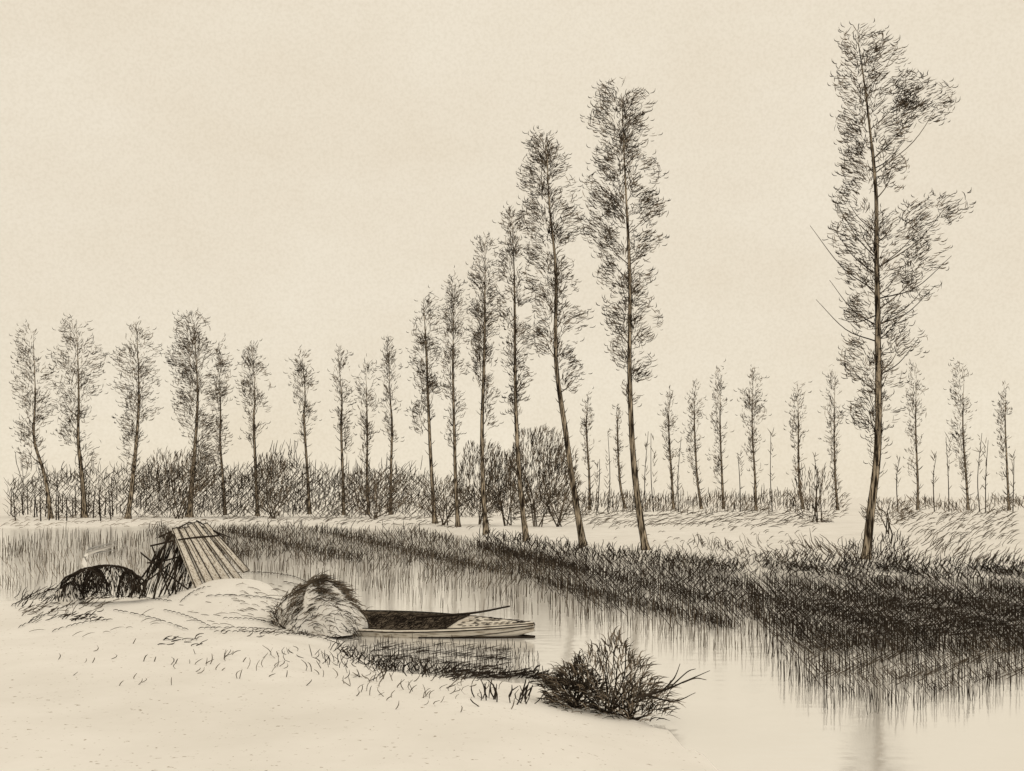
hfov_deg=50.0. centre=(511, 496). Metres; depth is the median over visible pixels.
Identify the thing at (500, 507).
bush
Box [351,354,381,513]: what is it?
poplar tree
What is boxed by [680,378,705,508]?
poplar tree
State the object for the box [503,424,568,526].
bush
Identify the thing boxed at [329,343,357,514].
poplar tree
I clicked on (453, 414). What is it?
poplar tree
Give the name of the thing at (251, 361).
poplar tree
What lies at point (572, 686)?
riverside bush
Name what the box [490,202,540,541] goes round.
poplar tree
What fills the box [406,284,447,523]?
poplar tree
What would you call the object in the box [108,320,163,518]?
poplar tree
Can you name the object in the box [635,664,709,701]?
dead branch
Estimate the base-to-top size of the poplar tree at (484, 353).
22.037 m
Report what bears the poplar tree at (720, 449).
on the ground at (70, 709)
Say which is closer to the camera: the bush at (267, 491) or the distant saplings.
the bush at (267, 491)
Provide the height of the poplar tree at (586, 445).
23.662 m
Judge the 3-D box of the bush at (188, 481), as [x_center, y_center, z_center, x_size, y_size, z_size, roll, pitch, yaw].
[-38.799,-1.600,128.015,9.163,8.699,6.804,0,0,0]
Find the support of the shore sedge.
on the ground at (70, 709)
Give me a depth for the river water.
20.58 m
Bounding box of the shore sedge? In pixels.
[444,667,592,689]
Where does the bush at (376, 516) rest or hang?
on the ground at (70, 709)
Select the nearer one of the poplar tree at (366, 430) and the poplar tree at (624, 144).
the poplar tree at (624, 144)
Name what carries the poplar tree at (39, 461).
on the ground at (70, 709)
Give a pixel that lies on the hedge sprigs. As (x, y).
(234, 467)
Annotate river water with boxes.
[0,524,1023,770]
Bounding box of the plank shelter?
[127,520,249,598]
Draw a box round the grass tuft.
[263,594,308,628]
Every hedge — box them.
[3,455,592,517]
[579,486,822,514]
[888,493,1023,514]
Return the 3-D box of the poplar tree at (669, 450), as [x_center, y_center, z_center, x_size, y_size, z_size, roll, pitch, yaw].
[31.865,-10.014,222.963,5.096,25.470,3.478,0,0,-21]
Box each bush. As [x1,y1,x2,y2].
[139,447,217,518]
[251,450,290,518]
[336,467,415,518]
[417,472,470,524]
[458,438,507,524]
[485,447,533,525]
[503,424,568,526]
[532,443,584,526]
[532,650,617,709]
[539,626,684,714]
[586,674,680,720]
[784,463,851,522]
[859,496,917,533]
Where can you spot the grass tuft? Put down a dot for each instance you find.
(273, 620)
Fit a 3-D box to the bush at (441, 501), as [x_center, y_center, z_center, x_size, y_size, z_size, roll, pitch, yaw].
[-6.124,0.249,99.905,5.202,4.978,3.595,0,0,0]
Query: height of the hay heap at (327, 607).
1.530 m
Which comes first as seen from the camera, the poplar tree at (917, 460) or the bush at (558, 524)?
the bush at (558, 524)
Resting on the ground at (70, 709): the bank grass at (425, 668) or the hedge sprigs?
the bank grass at (425, 668)
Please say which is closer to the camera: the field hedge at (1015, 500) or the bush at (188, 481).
the bush at (188, 481)
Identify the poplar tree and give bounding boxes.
[9,320,62,518]
[45,315,111,517]
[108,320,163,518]
[159,309,238,516]
[206,336,236,514]
[233,340,275,515]
[283,346,320,513]
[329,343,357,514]
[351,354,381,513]
[373,336,408,514]
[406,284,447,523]
[435,265,474,526]
[463,232,507,534]
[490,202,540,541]
[516,126,595,548]
[576,387,600,509]
[577,78,669,549]
[609,404,626,508]
[657,386,678,508]
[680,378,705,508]
[703,359,732,508]
[734,366,771,509]
[784,381,811,508]
[810,19,975,559]
[818,364,846,509]
[899,359,928,509]
[943,358,977,509]
[992,381,1012,509]
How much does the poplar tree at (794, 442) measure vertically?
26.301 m
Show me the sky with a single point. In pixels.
(290, 174)
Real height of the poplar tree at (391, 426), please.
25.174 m
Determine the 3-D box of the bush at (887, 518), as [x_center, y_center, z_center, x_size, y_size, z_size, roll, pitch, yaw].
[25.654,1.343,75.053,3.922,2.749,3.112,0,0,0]
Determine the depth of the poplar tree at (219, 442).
151.84 m
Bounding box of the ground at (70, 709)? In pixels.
[0,497,1023,770]
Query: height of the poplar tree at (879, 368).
22.367 m
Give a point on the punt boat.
(410, 624)
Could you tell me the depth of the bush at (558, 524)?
92.89 m
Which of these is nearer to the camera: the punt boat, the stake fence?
the punt boat
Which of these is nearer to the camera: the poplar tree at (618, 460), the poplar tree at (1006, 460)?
the poplar tree at (1006, 460)
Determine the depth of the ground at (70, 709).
15.45 m
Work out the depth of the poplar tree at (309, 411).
159.29 m
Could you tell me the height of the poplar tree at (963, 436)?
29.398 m
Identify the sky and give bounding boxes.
[0,0,1023,496]
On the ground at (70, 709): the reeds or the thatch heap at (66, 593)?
the thatch heap at (66, 593)
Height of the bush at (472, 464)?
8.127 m
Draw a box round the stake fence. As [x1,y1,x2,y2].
[10,477,113,520]
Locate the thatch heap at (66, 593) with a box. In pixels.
[54,541,146,604]
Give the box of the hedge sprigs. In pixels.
[15,438,425,489]
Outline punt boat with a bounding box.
[351,605,534,638]
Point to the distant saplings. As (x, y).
(678, 455)
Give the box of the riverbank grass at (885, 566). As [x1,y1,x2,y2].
[0,503,1023,582]
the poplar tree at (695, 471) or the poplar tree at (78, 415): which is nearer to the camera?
the poplar tree at (78, 415)
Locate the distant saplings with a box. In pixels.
[593,428,1015,511]
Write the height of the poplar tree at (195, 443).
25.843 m
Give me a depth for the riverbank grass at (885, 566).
49.11 m
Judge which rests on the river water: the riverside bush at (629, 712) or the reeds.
the reeds
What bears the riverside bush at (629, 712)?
on the ground at (70, 709)
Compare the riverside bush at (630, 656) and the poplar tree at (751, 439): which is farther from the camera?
the poplar tree at (751, 439)
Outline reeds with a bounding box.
[0,518,1023,714]
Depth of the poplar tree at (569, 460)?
58.59 m
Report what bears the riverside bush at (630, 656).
on the ground at (70, 709)
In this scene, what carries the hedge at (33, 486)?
on the ground at (70, 709)
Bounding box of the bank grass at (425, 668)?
[11,571,552,711]
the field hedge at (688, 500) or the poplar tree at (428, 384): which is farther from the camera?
the field hedge at (688, 500)
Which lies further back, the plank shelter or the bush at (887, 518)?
the bush at (887, 518)
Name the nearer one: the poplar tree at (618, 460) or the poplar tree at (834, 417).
the poplar tree at (834, 417)
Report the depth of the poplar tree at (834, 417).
209.15 m
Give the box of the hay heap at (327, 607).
[274,570,378,638]
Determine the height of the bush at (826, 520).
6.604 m

